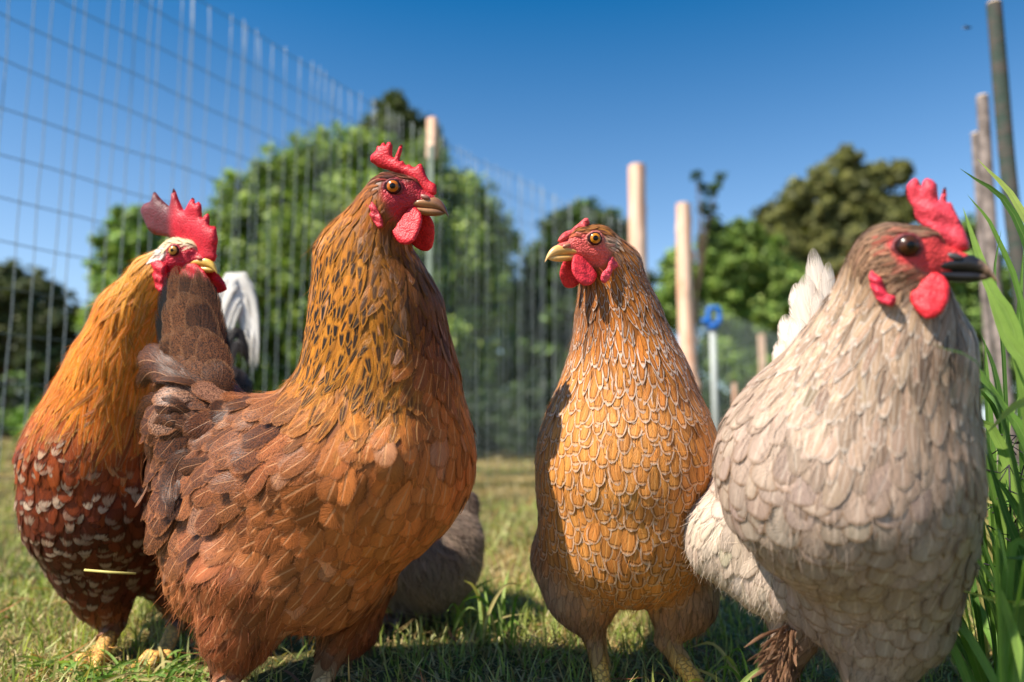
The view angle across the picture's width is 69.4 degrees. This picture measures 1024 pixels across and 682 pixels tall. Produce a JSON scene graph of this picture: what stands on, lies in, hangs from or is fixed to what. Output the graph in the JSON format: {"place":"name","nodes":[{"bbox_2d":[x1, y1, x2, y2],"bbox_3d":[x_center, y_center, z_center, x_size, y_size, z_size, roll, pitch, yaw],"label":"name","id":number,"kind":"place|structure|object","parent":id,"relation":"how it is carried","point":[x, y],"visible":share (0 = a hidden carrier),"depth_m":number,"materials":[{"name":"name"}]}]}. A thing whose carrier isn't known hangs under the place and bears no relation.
{"place":"outdoors","nodes":[
{"label":"outdoors","id":0,"kind":"place"},
{"bbox_2d":[0,428,994,681],"bbox_3d":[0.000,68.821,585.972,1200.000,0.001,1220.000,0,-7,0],"label":"ground","id":1,"kind":"structure","parent":0,"point":[296,646],"depth_m":0.85,"materials":[{"name":"green plant"}]},
{"bbox_2d":[0,401,39,445],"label":"undergrowth","id":2,"kind":"object","parent":1,"relation":"on","point":[15,421],"visible":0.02,"depth_m":8.57,"materials":[{"name":"green plant"}]},
{"bbox_2d":[0,258,82,437],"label":"tree","id":3,"kind":"object","parent":1,"relation":"on","point":[39,322],"visible":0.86,"depth_m":16.73,"materials":[{"name":"green plant"}]},
{"bbox_2d":[70,204,169,331],"bbox_3d":[-4.637,-0.133,9.590,2.117,3.250,1.611,0,-7,0],"label":"tree","id":4,"kind":"object","parent":1,"relation":"on","point":[130,241],"visible":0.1,"depth_m":9.31,"materials":[{"name":"green plant"}]},
{"bbox_2d":[0,641,265,681],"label":"grass tuft","id":5,"kind":"object","parent":1,"relation":"on","point":[70,663],"visible":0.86,"depth_m":0.72,"materials":[{"name":"green plant"}]},
{"bbox_2d":[12,188,259,674],"bbox_3d":[-0.456,0.106,0.889,0.252,0.497,0.416,2,-7,-13],"label":"rooster","id":6,"kind":"object","parent":1,"relation":"on","point":[77,457],"visible":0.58,"depth_m":0.75,"materials":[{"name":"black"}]},
{"bbox_2d":[84,569,135,573],"bbox_3d":[-0.381,0.219,0.702,0.046,0.006,0.008,0,-7,0],"label":"straw stem","id":7,"kind":"object","parent":6,"relation":"on","point":[103,571],"visible":1,"depth_m":0.70,"materials":[{"name":"yellow plant"}]},
{"bbox_2d":[134,142,478,681],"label":"hen","id":8,"kind":"object","parent":1,"relation":"on","point":[322,494],"visible":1,"depth_m":0.60,"materials":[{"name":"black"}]},
{"bbox_2d":[0,0,627,534],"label":"wire fence","id":9,"kind":"object","parent":1,"relation":"on","point":[66,298],"visible":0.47,"depth_m":2.27,"materials":[{"name":"grey metal"}]},
{"bbox_2d":[202,120,530,398],"bbox_3d":[-1.908,-0.641,8.990,4.309,4.084,2.120,0,-7,0],"label":"tree","id":10,"kind":"object","parent":1,"relation":"on","point":[459,299],"visible":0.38,"depth_m":8.68,"materials":[{"name":"green plant"}]},
{"bbox_2d":[356,88,446,163],"bbox_3d":[-1.902,-1.174,11.962,1.705,5.843,1.728,0,-7,0],"label":"conifer","id":11,"kind":"object","parent":1,"relation":"on","point":[398,106],"visible":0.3,"depth_m":11.79,"materials":[{"name":"green plant"}]},
{"bbox_2d":[426,116,437,278],"bbox_3d":[-0.342,-0.130,3.074,0.044,1.663,0.038,-4,-8,28],"label":"fence post","id":12,"kind":"object","parent":1,"relation":"on","point":[432,144],"visible":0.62,"depth_m":3.14,"materials":[{"name":"wood"}]},
{"bbox_2d":[380,490,489,635],"bbox_3d":[-0.144,0.275,0.975,0.184,0.212,0.275,4,-8,-28],"label":"hen","id":13,"kind":"object","parent":1,"relation":"on","point":[434,577],"visible":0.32,"depth_m":0.88,"materials":[{"name":"grey"}]},
{"bbox_2d":[448,572,524,648],"bbox_3d":[-0.032,0.308,0.858,0.095,0.078,0.192,3,-7,-25],"label":"grass tuft","id":14,"kind":"object","parent":1,"relation":"on","point":[483,620],"visible":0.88,"depth_m":0.85,"materials":[{"name":"green plant"}]},
{"bbox_2d":[0,494,991,681],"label":"dry clippings","id":15,"kind":"object","parent":1,"relation":"on","point":[295,678],"visible":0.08,"depth_m":0.80,"materials":[{"name":"beige plant"}]},
{"bbox_2d":[0,277,1017,438],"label":"woodland","id":16,"kind":"object","parent":1,"relation":"on","point":[34,394],"visible":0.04,"depth_m":16.43,"materials":[{"name":"green plant"}]},
{"bbox_2d":[490,197,659,396],"bbox_3d":[1.219,-0.311,13.234,3.199,4.440,2.505,0,-7,0],"label":"tree","id":17,"kind":"object","parent":1,"relation":"on","point":[545,321],"visible":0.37,"depth_m":12.71,"materials":[{"name":"green plant"}]},
{"bbox_2d":[457,352,743,454],"bbox_3d":[0.535,0.554,6.580,3.084,0.881,2.452,0,-7,0],"label":"thicket","id":18,"kind":"object","parent":1,"relation":"on","point":[503,422],"visible":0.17,"depth_m":5.74,"materials":[{"name":"green plant"}]},
{"bbox_2d":[530,218,723,681],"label":"hen","id":19,"kind":"object","parent":1,"relation":"on","point":[626,439],"visible":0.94,"depth_m":0.63,"materials":[{"name":"orange"}]},
{"bbox_2d":[628,163,647,277],"bbox_3d":[0.730,-0.123,4.191,0.119,1.808,0.112,0,-7,0],"label":"wooden post","id":20,"kind":"object","parent":1,"relation":"on","point":[637,205],"visible":0.34,"depth_m":4.23,"materials":[{"name":"brown wood"}]},
{"bbox_2d":[676,202,700,388],"bbox_3d":[1.115,-0.026,4.664,0.138,1.726,0.113,0,-7,0],"label":"wooden post","id":21,"kind":"object","parent":1,"relation":"on","point":[689,339],"visible":0.66,"depth_m":4.66,"materials":[{"name":"brown wood"}]},
{"bbox_2d":[689,170,727,376],"bbox_3d":[2.643,-0.413,9.864,0.507,3.819,0.516,6,-9,-39],"label":"sapling","id":22,"kind":"object","parent":1,"relation":"on","point":[714,230],"visible":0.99,"depth_m":9.93,"materials":[{"name":"green plant"}]},
{"bbox_2d":[701,305,721,431],"bbox_3d":[0.983,0.293,3.611,0.105,0.948,0.059,4,-8,-29],"label":"electric fence post","id":23,"kind":"object","parent":1,"relation":"on","point":[711,325],"visible":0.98,"depth_m":3.63,"materials":[{"name":"white plastic"}]},
{"bbox_2d":[693,298,775,423],"bbox_3d":[2.783,0.543,7.183,0.155,1.082,6.125,-4,-8,33],"label":"net fence","id":24,"kind":"object","parent":23,"relation":"attached to","point":[761,350],"visible":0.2,"depth_m":5.47,"materials":[{"name":"grey metal"}]},
{"bbox_2d":[689,642,770,681],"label":"grass tuft","id":25,"kind":"object","parent":1,"relation":"on","point":[732,667],"visible":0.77,"depth_m":0.67,"materials":[{"name":"green plant"}]},
{"bbox_2d":[655,217,806,391],"bbox_3d":[3.617,-0.127,12.067,3.083,3.759,1.627,0,-7,0],"label":"bush","id":26,"kind":"object","parent":1,"relation":"on","point":[751,273],"visible":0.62,"depth_m":11.78,"materials":[{"name":"green plant"}]},
{"bbox_2d":[750,142,921,280],"bbox_3d":[8.063,-1.165,18.080,5.240,7.232,2.531,0,-7,0],"label":"pine","id":27,"kind":"object","parent":1,"relation":"on","point":[852,197],"visible":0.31,"depth_m":17.72,"materials":[{"name":"green plant"}]},
{"bbox_2d":[680,178,998,681],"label":"hen","id":28,"kind":"object","parent":1,"relation":"on","point":[838,512],"visible":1,"depth_m":0.47,"materials":[{"name":"beige"}]},
{"bbox_2d":[932,161,1023,681],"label":"tall grass","id":29,"kind":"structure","parent":1,"relation":"on","point":[999,622],"depth_m":0.54,"materials":[{"name":"green plant"}]},
{"bbox_2d":[949,213,1016,407],"bbox_3d":[6.922,-0.110,11.146,1.882,3.520,1.522,0,-7,0],"label":"bush","id":30,"kind":"object","parent":1,"relation":"on","point":[969,299],"visible":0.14,"depth_m":10.77,"materials":[{"name":"green plant"}]},
{"bbox_2d":[971,132,997,469],"bbox_3d":[1.769,-0.093,2.748,0.043,1.414,0.029,0,-7,0],"label":"fence post","id":31,"kind":"object","parent":1,"relation":"on","point":[986,321],"visible":0.44,"depth_m":2.77,"materials":[{"name":"brown wood"}]},
{"bbox_2d":[976,94,1018,465],"bbox_3d":[1.543,-0.121,2.345,0.055,1.375,0.041,0,-7,0],"label":"fence post","id":32,"kind":"object","parent":1,"relation":"on","point":[985,150],"visible":0.61,"depth_m":2.37,"materials":[{"name":"brown wood"}]},
{"bbox_2d":[983,416,1023,592],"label":"dry weed","id":33,"kind":"object","parent":1,"relation":"on","point":[1008,467],"visible":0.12,"depth_m":0.57,"materials":[{"name":"green"}]},
{"bbox_2d":[986,0,1023,313],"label":"fence post","id":34,"kind":"object","parent":1,"relation":"on","point":[1002,103],"visible":0.77,"depth_m":1.98,"materials":[{"name":"brown wood"}]},
{"bbox_2d":[0,0,1023,419],"label":"sky","id":35,"kind":"structure","parent":0,"point":[561,96],"materials":[{"name":"blue"}]}
]}

